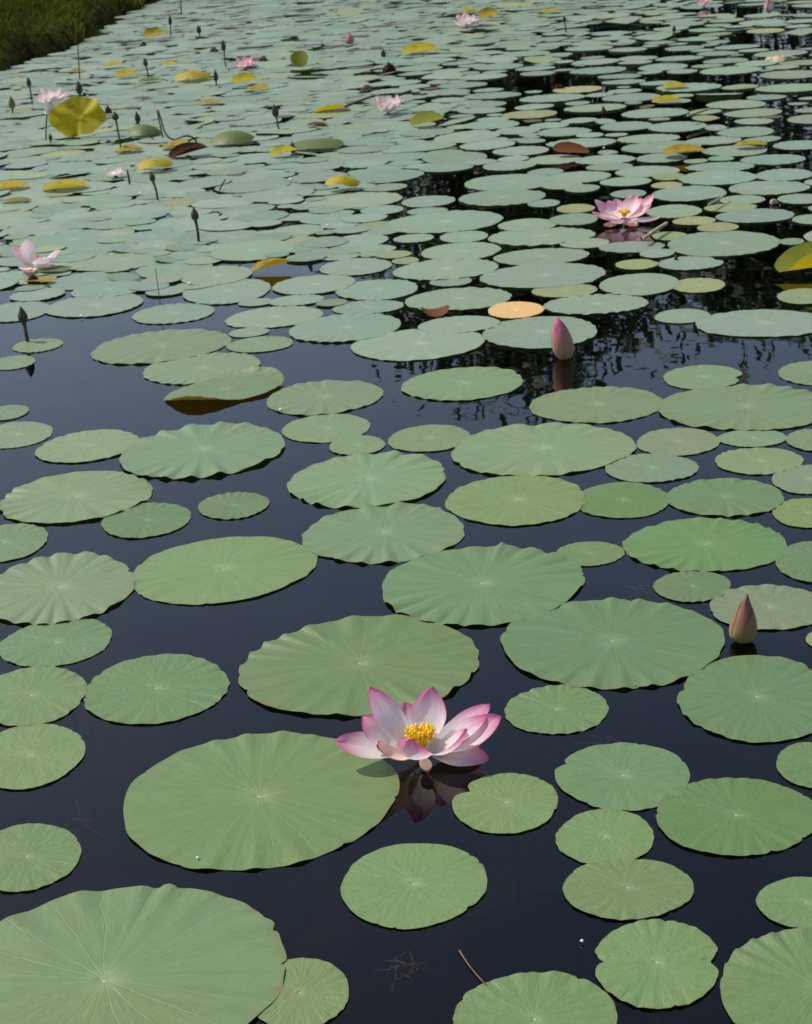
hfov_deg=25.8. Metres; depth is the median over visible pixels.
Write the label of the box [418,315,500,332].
lotus leaf
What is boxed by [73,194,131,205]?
lotus leaf
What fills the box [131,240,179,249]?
lotus leaf
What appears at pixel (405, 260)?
lotus leaf
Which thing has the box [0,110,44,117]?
lotus leaf
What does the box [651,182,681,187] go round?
lotus leaf
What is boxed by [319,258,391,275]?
lotus leaf
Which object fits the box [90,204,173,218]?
lotus leaf
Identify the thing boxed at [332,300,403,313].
lotus leaf
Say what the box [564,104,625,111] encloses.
lotus leaf
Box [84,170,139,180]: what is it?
lotus leaf
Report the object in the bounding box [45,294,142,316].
lotus leaf
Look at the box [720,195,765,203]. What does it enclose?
lotus leaf
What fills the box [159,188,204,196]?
lotus leaf
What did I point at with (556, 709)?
lotus leaf
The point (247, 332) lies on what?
lotus leaf
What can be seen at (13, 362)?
lotus leaf
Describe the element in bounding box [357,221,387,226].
lotus leaf
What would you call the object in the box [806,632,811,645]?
lotus leaf
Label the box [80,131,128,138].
lotus leaf
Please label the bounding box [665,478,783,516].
lotus leaf
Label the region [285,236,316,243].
lotus leaf
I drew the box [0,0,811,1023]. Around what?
pond water
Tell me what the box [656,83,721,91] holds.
lotus leaf
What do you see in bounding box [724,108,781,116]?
lotus leaf
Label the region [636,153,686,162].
lotus leaf
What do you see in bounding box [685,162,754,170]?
lotus leaf
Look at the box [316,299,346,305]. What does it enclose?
lotus leaf
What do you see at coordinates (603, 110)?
lotus bud
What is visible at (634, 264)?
lotus leaf
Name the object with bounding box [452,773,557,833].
lotus leaf
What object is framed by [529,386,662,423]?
lotus leaf
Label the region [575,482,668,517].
lotus leaf
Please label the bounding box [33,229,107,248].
lotus leaf
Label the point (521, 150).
lotus leaf
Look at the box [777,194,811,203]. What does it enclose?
lotus leaf
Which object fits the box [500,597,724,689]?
lotus leaf
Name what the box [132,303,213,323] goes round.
lotus leaf
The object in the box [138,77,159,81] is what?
curled leaf
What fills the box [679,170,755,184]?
lotus leaf
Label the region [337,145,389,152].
lotus leaf
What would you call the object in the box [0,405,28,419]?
lotus leaf
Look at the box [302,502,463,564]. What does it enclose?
lotus leaf
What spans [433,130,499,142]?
lotus leaf
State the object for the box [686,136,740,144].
lotus leaf
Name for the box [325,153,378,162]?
lotus leaf
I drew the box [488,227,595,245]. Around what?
lotus leaf
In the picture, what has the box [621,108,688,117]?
lotus leaf
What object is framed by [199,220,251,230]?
lotus leaf
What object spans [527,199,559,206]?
lotus leaf
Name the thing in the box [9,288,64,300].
lotus leaf
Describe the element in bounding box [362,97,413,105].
lotus leaf
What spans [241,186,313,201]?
lotus leaf
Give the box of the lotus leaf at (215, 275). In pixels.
[180,265,252,284]
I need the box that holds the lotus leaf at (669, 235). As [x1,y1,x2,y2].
[652,231,686,239]
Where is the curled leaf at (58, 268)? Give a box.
[39,265,69,271]
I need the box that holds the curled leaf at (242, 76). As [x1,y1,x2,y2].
[231,72,257,82]
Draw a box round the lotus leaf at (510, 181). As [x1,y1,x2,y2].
[465,174,555,190]
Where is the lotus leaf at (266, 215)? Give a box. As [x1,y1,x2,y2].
[235,210,288,221]
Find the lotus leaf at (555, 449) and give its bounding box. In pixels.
[451,422,636,475]
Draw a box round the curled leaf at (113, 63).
[103,61,123,65]
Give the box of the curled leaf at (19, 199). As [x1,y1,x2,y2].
[0,197,30,201]
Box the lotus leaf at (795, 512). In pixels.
[772,498,811,527]
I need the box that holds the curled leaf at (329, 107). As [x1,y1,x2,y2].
[314,104,344,112]
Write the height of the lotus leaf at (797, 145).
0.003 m
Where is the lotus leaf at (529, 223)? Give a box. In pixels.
[498,218,556,230]
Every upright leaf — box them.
[49,96,105,137]
[290,50,307,66]
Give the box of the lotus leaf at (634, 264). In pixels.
[615,259,658,269]
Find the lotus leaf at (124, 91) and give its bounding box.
[98,88,149,94]
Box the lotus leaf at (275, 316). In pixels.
[224,306,322,327]
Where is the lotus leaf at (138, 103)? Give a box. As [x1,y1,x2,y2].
[120,101,153,106]
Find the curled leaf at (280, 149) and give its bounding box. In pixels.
[270,145,295,155]
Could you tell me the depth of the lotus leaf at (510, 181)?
7.36 m
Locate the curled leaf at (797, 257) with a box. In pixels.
[775,241,811,271]
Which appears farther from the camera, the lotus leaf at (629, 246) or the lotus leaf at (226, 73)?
the lotus leaf at (226, 73)
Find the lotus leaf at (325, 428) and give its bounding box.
[282,414,369,442]
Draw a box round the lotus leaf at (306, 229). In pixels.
[271,224,323,234]
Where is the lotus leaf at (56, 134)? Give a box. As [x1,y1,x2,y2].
[25,130,68,139]
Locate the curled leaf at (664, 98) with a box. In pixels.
[652,95,680,102]
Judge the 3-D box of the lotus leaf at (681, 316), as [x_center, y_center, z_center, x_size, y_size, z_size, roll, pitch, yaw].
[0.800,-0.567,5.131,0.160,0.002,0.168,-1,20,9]
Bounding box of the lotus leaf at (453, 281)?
[429,277,471,285]
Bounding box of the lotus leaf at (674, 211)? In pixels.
[647,204,701,217]
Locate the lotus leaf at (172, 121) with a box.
[136,118,195,127]
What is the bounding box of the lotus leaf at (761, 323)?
[696,309,811,336]
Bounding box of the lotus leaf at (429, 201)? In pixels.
[401,195,454,206]
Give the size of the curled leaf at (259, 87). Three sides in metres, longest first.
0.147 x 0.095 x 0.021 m
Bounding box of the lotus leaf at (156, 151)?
[127,146,173,155]
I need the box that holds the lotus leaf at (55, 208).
[32,203,81,212]
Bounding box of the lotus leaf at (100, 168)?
[78,165,130,172]
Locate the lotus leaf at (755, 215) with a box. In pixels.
[716,208,793,222]
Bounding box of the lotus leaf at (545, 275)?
[480,263,605,287]
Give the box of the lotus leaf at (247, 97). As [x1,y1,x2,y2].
[220,94,266,100]
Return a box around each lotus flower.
[13,239,59,272]
[33,87,68,113]
[104,166,126,177]
[232,55,256,69]
[335,686,500,770]
[373,94,403,113]
[453,12,478,27]
[592,194,659,226]
[695,0,711,7]
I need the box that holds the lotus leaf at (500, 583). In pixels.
[382,542,584,626]
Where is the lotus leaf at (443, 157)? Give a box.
[422,152,486,162]
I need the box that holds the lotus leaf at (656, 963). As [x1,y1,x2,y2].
[595,919,718,1008]
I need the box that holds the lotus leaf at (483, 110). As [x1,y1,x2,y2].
[458,107,504,113]
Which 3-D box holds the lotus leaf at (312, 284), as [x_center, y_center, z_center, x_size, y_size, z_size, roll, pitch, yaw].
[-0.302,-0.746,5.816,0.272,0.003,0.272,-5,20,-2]
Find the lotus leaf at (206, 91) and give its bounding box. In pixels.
[187,88,232,94]
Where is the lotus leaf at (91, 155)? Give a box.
[59,151,121,160]
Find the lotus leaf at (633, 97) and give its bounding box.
[602,93,659,101]
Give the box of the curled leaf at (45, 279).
[24,277,53,281]
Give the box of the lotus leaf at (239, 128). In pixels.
[203,126,254,132]
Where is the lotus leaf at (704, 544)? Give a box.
[622,517,786,571]
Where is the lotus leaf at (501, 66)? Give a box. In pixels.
[473,63,523,69]
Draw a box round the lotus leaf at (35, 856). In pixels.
[0,823,80,891]
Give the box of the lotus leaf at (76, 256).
[46,251,95,261]
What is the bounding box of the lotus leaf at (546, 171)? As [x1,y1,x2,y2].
[527,168,562,175]
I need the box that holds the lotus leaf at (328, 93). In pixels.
[310,90,359,96]
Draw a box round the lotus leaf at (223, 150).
[186,146,241,155]
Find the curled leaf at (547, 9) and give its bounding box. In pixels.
[541,8,559,11]
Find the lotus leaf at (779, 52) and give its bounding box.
[754,50,807,56]
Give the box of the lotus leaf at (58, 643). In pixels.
[0,617,111,666]
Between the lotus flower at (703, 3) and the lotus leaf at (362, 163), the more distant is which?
the lotus flower at (703, 3)
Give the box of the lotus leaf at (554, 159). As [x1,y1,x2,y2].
[528,154,580,163]
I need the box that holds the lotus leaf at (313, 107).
[306,102,345,109]
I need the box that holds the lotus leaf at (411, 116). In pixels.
[403,113,443,119]
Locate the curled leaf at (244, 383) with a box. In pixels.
[164,366,283,400]
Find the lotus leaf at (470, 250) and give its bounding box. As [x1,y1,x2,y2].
[421,242,500,259]
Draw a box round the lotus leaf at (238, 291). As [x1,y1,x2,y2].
[183,279,270,303]
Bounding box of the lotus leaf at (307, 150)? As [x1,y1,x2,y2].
[268,147,331,153]
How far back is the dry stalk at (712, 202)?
6.57 m
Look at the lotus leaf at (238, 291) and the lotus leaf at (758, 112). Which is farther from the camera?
the lotus leaf at (758, 112)
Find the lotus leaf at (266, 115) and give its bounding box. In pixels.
[244,111,300,118]
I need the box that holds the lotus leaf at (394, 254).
[376,250,411,257]
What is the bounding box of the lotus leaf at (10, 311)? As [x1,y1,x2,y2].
[0,301,48,321]
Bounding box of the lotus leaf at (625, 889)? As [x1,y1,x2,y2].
[563,858,693,919]
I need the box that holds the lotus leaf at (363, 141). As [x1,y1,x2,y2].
[342,137,389,145]
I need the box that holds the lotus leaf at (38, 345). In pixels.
[13,338,62,352]
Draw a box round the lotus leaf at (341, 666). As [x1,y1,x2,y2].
[238,614,478,715]
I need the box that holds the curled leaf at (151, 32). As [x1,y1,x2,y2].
[144,27,165,37]
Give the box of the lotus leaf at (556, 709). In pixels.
[504,684,608,733]
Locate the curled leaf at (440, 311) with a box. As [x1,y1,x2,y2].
[421,305,449,316]
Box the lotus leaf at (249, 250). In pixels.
[211,239,294,260]
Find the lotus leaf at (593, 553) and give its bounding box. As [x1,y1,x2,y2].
[557,541,624,565]
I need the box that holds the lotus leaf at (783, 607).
[709,584,811,629]
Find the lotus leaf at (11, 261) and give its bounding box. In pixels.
[0,251,56,265]
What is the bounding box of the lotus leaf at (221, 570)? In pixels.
[131,536,317,604]
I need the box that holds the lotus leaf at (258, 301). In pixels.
[238,298,271,305]
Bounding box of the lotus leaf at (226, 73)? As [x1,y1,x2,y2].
[209,70,251,76]
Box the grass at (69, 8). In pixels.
[0,0,144,60]
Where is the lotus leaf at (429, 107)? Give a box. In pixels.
[407,104,457,110]
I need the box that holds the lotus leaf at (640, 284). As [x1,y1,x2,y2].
[599,273,679,295]
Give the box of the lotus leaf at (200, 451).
[119,421,284,479]
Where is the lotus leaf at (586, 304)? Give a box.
[543,294,648,314]
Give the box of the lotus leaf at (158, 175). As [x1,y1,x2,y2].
[124,171,189,181]
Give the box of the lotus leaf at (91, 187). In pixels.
[55,182,113,192]
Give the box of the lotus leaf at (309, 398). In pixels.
[266,380,382,415]
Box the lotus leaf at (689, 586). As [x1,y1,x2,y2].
[653,571,730,601]
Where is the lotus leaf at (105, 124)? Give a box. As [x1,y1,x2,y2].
[97,122,111,128]
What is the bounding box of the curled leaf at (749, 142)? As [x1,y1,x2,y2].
[734,140,766,145]
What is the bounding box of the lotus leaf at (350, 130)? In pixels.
[321,126,379,136]
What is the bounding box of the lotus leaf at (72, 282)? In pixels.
[48,271,119,289]
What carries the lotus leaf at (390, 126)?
on the pond water
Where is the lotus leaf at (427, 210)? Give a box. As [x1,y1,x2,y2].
[407,207,447,214]
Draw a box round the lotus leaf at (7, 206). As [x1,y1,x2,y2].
[0,202,24,211]
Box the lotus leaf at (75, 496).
[0,471,152,523]
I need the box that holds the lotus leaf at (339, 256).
[318,253,359,259]
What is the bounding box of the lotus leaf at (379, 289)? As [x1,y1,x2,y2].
[335,279,417,299]
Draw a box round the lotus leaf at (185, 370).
[142,352,260,384]
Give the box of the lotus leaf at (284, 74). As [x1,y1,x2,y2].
[256,72,298,78]
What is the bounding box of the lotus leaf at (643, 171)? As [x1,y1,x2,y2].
[615,166,679,176]
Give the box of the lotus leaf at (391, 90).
[370,88,419,94]
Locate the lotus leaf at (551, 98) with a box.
[519,94,584,101]
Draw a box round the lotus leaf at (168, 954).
[0,884,286,1023]
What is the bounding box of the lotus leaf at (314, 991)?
[257,958,348,1023]
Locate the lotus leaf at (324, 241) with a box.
[299,236,347,247]
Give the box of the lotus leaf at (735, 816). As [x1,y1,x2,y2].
[656,777,811,855]
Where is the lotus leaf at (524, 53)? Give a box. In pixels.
[501,50,549,56]
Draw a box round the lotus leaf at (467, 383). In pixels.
[401,366,522,400]
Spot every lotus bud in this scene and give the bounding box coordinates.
[8,96,14,112]
[18,306,28,341]
[26,77,32,104]
[76,81,82,96]
[112,111,120,146]
[135,111,140,124]
[143,57,148,76]
[149,172,158,199]
[168,15,171,35]
[191,207,199,241]
[196,25,200,36]
[213,69,217,85]
[221,39,226,66]
[272,104,279,128]
[290,142,295,154]
[345,33,353,43]
[381,49,385,56]
[551,318,574,359]
[562,16,565,31]
[601,106,605,114]
[729,594,756,643]
[764,0,773,12]
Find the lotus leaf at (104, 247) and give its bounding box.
[60,242,123,251]
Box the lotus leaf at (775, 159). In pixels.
[740,154,805,164]
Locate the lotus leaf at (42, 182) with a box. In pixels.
[28,176,90,186]
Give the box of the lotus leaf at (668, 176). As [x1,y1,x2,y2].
[652,173,683,179]
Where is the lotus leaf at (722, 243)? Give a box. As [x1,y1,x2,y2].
[667,231,780,256]
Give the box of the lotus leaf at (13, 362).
[0,355,34,369]
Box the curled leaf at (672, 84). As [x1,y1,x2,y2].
[662,82,687,87]
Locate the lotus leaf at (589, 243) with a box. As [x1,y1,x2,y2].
[560,238,608,247]
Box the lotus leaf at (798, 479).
[772,465,811,493]
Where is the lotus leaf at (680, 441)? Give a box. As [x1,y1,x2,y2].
[637,428,719,455]
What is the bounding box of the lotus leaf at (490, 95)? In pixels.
[463,92,520,98]
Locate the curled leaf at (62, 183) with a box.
[41,179,88,189]
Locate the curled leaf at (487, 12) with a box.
[479,7,498,17]
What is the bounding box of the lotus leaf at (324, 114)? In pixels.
[294,110,349,118]
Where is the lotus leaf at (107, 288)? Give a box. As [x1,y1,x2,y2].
[71,280,140,297]
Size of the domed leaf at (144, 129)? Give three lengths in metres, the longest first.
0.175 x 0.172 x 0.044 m
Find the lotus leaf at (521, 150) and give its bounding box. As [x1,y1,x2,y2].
[493,146,548,155]
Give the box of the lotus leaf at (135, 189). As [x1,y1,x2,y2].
[108,182,178,195]
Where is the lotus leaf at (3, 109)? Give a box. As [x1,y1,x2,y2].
[0,108,16,111]
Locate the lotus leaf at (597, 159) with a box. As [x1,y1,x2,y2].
[575,155,635,164]
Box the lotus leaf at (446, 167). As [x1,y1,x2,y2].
[419,162,472,171]
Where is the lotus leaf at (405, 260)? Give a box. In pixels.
[392,257,418,263]
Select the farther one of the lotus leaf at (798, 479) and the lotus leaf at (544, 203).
the lotus leaf at (544, 203)
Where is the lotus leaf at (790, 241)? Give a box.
[778,238,803,244]
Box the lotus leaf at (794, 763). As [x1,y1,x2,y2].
[776,742,811,787]
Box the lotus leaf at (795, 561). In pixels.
[775,541,811,581]
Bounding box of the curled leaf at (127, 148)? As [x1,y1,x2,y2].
[115,145,142,151]
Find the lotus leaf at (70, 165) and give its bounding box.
[31,161,98,172]
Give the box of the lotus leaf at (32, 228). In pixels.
[1,220,77,234]
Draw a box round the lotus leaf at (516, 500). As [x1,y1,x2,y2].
[445,475,585,525]
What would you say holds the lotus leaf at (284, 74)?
on the pond water
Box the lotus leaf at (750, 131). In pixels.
[718,126,773,136]
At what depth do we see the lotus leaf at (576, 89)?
9.99 m
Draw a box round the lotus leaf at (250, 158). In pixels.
[228,152,290,163]
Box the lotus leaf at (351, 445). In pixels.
[329,435,385,454]
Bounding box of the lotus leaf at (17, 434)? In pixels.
[0,421,52,448]
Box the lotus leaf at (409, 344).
[351,329,485,360]
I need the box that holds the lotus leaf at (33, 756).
[0,724,84,789]
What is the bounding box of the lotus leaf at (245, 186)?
[215,179,289,192]
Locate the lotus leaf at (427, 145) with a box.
[388,141,455,151]
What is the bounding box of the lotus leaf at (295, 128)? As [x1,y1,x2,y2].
[257,123,318,133]
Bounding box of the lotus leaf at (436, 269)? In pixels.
[393,258,497,280]
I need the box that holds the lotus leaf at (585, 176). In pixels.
[550,171,610,181]
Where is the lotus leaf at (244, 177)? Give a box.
[226,173,269,181]
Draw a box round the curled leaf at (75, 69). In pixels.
[68,68,83,71]
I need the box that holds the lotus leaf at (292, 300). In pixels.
[269,294,323,305]
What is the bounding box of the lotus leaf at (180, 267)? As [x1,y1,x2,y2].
[136,259,212,277]
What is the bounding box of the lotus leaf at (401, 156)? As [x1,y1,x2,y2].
[372,152,427,160]
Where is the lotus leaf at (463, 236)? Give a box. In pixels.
[440,230,487,242]
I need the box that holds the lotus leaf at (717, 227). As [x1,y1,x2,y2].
[697,222,738,231]
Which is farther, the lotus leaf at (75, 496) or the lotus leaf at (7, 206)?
the lotus leaf at (7, 206)
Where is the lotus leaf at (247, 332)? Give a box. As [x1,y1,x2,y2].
[229,328,268,336]
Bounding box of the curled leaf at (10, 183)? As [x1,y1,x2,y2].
[0,180,27,188]
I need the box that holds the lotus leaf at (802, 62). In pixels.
[779,60,811,64]
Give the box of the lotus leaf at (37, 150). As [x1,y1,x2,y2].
[5,147,56,155]
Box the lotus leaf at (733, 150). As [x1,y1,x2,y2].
[701,145,766,155]
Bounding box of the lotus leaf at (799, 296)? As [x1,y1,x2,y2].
[777,288,811,303]
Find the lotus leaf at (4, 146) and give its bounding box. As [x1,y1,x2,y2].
[0,141,36,150]
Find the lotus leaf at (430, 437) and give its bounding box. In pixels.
[388,424,469,451]
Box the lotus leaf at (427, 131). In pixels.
[399,128,454,135]
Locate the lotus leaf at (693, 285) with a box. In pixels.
[672,278,724,292]
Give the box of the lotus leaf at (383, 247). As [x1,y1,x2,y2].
[355,245,395,252]
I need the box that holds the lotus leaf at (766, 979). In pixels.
[720,927,811,1023]
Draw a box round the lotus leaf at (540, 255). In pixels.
[493,248,589,265]
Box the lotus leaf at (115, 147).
[94,143,151,151]
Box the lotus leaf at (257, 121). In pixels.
[230,118,281,125]
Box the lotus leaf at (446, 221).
[386,210,502,233]
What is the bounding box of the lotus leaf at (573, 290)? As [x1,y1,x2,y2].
[532,284,596,296]
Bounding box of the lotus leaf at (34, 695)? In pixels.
[0,666,86,725]
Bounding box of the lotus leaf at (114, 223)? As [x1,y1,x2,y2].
[87,218,135,228]
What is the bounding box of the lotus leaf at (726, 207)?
[704,203,756,211]
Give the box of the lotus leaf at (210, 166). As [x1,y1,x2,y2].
[194,162,243,169]
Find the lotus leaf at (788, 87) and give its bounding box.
[755,84,811,91]
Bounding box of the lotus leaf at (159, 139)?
[138,135,186,142]
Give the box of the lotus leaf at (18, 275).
[0,271,28,279]
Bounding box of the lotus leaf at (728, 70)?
[700,66,761,74]
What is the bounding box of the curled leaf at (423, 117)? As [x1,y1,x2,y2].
[410,111,443,124]
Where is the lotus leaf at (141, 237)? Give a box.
[121,231,187,242]
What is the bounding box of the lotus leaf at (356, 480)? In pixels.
[287,451,445,508]
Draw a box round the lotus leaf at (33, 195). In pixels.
[0,190,56,202]
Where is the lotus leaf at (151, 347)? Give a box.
[91,329,231,364]
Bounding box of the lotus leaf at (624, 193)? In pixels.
[610,189,645,197]
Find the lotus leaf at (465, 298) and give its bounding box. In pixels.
[405,287,511,309]
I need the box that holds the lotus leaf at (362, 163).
[342,159,387,167]
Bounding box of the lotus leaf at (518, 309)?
[488,301,543,317]
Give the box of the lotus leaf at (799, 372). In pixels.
[778,361,811,384]
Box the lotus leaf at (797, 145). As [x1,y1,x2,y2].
[773,140,811,149]
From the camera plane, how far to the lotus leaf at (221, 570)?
3.50 m
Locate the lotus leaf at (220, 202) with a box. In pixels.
[191,197,252,207]
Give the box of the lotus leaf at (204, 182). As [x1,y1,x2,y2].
[174,177,231,187]
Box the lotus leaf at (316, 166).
[285,161,343,171]
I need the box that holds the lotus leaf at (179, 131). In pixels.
[157,128,200,135]
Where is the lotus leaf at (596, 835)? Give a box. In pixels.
[555,809,653,862]
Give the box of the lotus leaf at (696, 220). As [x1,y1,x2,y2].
[672,216,715,224]
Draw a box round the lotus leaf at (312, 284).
[272,275,354,294]
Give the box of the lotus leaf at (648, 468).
[605,454,698,481]
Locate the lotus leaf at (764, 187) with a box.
[729,180,809,194]
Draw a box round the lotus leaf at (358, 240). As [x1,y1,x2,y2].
[336,234,387,247]
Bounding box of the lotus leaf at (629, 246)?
[599,241,664,252]
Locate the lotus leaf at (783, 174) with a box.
[755,168,811,180]
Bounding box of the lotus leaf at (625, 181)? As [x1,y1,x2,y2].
[600,176,651,185]
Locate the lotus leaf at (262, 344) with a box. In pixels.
[226,336,292,351]
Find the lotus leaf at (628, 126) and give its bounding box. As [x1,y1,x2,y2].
[600,121,652,130]
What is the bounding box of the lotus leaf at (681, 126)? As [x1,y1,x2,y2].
[648,121,706,131]
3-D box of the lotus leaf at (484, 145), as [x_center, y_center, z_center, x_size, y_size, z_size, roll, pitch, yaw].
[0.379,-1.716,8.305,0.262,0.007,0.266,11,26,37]
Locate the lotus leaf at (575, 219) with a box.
[549,213,597,224]
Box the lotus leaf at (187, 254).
[164,249,210,259]
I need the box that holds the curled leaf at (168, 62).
[161,61,176,64]
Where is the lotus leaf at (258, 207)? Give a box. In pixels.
[219,204,274,213]
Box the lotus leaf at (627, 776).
[555,742,689,810]
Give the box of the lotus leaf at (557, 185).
[541,181,582,188]
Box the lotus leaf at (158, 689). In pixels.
[83,654,229,723]
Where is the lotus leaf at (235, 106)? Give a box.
[210,103,265,110]
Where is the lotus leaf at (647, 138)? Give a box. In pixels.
[617,134,679,142]
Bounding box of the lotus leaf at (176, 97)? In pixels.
[144,94,199,101]
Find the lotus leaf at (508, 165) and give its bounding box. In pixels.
[483,160,536,170]
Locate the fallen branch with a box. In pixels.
[344,92,419,107]
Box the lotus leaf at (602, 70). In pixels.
[570,66,625,73]
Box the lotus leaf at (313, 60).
[289,58,321,64]
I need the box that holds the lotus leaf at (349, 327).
[289,312,400,342]
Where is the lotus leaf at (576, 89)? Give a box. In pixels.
[553,86,601,92]
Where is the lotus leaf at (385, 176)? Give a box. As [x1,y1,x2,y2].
[347,169,423,182]
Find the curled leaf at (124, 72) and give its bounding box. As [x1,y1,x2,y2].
[115,69,137,76]
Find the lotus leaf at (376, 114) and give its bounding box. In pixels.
[357,110,411,117]
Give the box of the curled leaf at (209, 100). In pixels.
[198,99,221,102]
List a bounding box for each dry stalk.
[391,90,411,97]
[642,222,667,239]
[687,107,711,116]
[708,193,726,205]
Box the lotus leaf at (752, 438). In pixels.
[717,430,785,446]
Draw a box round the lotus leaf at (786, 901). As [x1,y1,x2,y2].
[756,877,811,927]
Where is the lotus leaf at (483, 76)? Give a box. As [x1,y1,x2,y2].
[457,73,506,79]
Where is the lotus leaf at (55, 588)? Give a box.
[0,551,134,624]
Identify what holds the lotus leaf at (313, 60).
on the pond water
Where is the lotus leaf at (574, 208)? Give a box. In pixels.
[557,204,594,212]
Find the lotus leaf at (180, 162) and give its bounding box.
[134,159,192,168]
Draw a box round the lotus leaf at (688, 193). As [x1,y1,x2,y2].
[652,185,725,200]
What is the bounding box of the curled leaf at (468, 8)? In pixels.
[461,7,478,10]
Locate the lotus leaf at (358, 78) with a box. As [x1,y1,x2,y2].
[335,75,379,81]
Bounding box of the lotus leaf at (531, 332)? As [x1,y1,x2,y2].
[482,316,596,348]
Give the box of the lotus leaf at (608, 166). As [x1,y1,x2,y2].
[586,163,632,170]
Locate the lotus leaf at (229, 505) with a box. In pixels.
[198,492,269,519]
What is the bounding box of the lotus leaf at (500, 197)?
[459,189,545,205]
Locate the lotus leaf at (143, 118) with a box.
[107,115,157,122]
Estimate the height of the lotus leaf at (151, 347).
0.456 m
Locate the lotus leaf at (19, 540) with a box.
[0,523,47,561]
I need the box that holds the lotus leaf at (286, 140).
[260,135,328,145]
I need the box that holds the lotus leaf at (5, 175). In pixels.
[0,170,29,180]
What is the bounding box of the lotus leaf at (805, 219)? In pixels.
[792,214,811,223]
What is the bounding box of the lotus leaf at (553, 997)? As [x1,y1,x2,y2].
[453,971,616,1023]
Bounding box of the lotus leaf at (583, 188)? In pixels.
[564,184,599,191]
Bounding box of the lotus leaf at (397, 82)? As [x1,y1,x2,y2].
[369,79,420,85]
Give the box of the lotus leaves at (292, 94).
[0,0,811,295]
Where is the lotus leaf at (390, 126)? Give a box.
[379,121,435,130]
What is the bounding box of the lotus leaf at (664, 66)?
[638,63,687,70]
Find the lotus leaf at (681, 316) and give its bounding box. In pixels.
[655,309,710,322]
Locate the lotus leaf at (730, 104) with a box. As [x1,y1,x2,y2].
[706,100,765,108]
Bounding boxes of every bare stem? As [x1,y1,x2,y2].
[45,115,47,139]
[77,45,79,78]
[126,170,130,183]
[156,110,163,137]
[157,110,196,142]
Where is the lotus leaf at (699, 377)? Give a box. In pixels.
[663,365,741,389]
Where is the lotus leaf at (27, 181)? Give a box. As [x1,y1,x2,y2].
[16,178,35,183]
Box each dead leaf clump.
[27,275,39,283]
[105,105,111,113]
[209,47,218,51]
[259,56,266,61]
[360,85,376,90]
[382,62,395,72]
[554,84,564,88]
[765,54,794,61]
[770,198,777,204]
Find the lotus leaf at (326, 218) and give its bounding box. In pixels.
[300,213,351,223]
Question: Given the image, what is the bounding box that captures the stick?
[458,949,486,985]
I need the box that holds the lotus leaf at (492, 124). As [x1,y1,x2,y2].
[463,120,518,128]
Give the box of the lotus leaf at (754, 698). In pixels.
[677,655,811,742]
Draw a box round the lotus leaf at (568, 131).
[537,127,591,136]
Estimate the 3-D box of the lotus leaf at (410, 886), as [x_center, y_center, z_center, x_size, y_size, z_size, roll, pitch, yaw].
[0.025,0.713,2.470,0.198,0.454,0.212,-4,20,-1]
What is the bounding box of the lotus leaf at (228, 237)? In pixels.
[205,230,258,244]
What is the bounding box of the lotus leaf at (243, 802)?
[123,731,399,870]
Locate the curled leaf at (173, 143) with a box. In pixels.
[161,139,188,147]
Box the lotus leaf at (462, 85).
[437,82,486,87]
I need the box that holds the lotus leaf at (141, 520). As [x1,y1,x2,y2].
[101,502,190,537]
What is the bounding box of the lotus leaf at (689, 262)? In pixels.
[658,256,722,269]
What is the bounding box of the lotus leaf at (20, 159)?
[0,156,44,163]
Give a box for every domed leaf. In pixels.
[128,124,160,135]
[137,158,172,169]
[174,71,210,80]
[209,130,253,144]
[288,138,343,149]
[324,175,359,186]
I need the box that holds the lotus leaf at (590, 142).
[546,138,616,146]
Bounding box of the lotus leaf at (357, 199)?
[301,191,401,208]
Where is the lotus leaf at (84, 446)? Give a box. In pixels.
[35,429,138,462]
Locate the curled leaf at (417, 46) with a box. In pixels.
[401,42,437,52]
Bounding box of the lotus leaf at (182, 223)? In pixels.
[149,215,220,230]
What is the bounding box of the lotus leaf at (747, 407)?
[658,383,811,430]
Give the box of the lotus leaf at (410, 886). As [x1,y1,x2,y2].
[340,843,486,929]
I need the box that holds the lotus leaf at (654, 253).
[640,248,673,257]
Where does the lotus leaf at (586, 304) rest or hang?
on the pond water
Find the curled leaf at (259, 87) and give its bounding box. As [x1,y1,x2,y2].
[246,84,268,89]
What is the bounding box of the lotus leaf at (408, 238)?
[393,234,433,242]
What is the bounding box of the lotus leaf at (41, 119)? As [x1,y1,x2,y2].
[29,116,48,122]
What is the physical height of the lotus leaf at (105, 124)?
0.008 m
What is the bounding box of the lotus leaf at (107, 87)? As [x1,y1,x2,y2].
[86,83,135,90]
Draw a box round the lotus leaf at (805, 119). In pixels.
[787,114,811,123]
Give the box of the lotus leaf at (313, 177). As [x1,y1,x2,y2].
[286,172,347,182]
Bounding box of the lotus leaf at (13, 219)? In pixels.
[0,212,46,225]
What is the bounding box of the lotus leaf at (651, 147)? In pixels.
[621,140,700,152]
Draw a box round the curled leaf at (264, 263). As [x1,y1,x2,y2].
[251,258,290,270]
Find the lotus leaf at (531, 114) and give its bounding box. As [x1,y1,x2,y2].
[501,110,556,118]
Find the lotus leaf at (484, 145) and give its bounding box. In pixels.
[459,140,514,149]
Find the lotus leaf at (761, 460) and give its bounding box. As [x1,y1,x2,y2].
[715,447,803,474]
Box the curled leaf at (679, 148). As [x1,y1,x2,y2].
[662,144,706,153]
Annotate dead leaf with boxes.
[168,142,207,157]
[307,122,326,125]
[553,141,588,152]
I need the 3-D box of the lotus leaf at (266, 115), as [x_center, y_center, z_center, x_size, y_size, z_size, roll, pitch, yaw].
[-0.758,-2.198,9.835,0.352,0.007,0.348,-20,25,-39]
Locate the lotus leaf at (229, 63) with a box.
[217,60,258,65]
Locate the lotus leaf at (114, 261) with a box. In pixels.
[67,250,176,270]
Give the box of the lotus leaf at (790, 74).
[760,70,811,78]
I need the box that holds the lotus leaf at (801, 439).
[786,429,811,449]

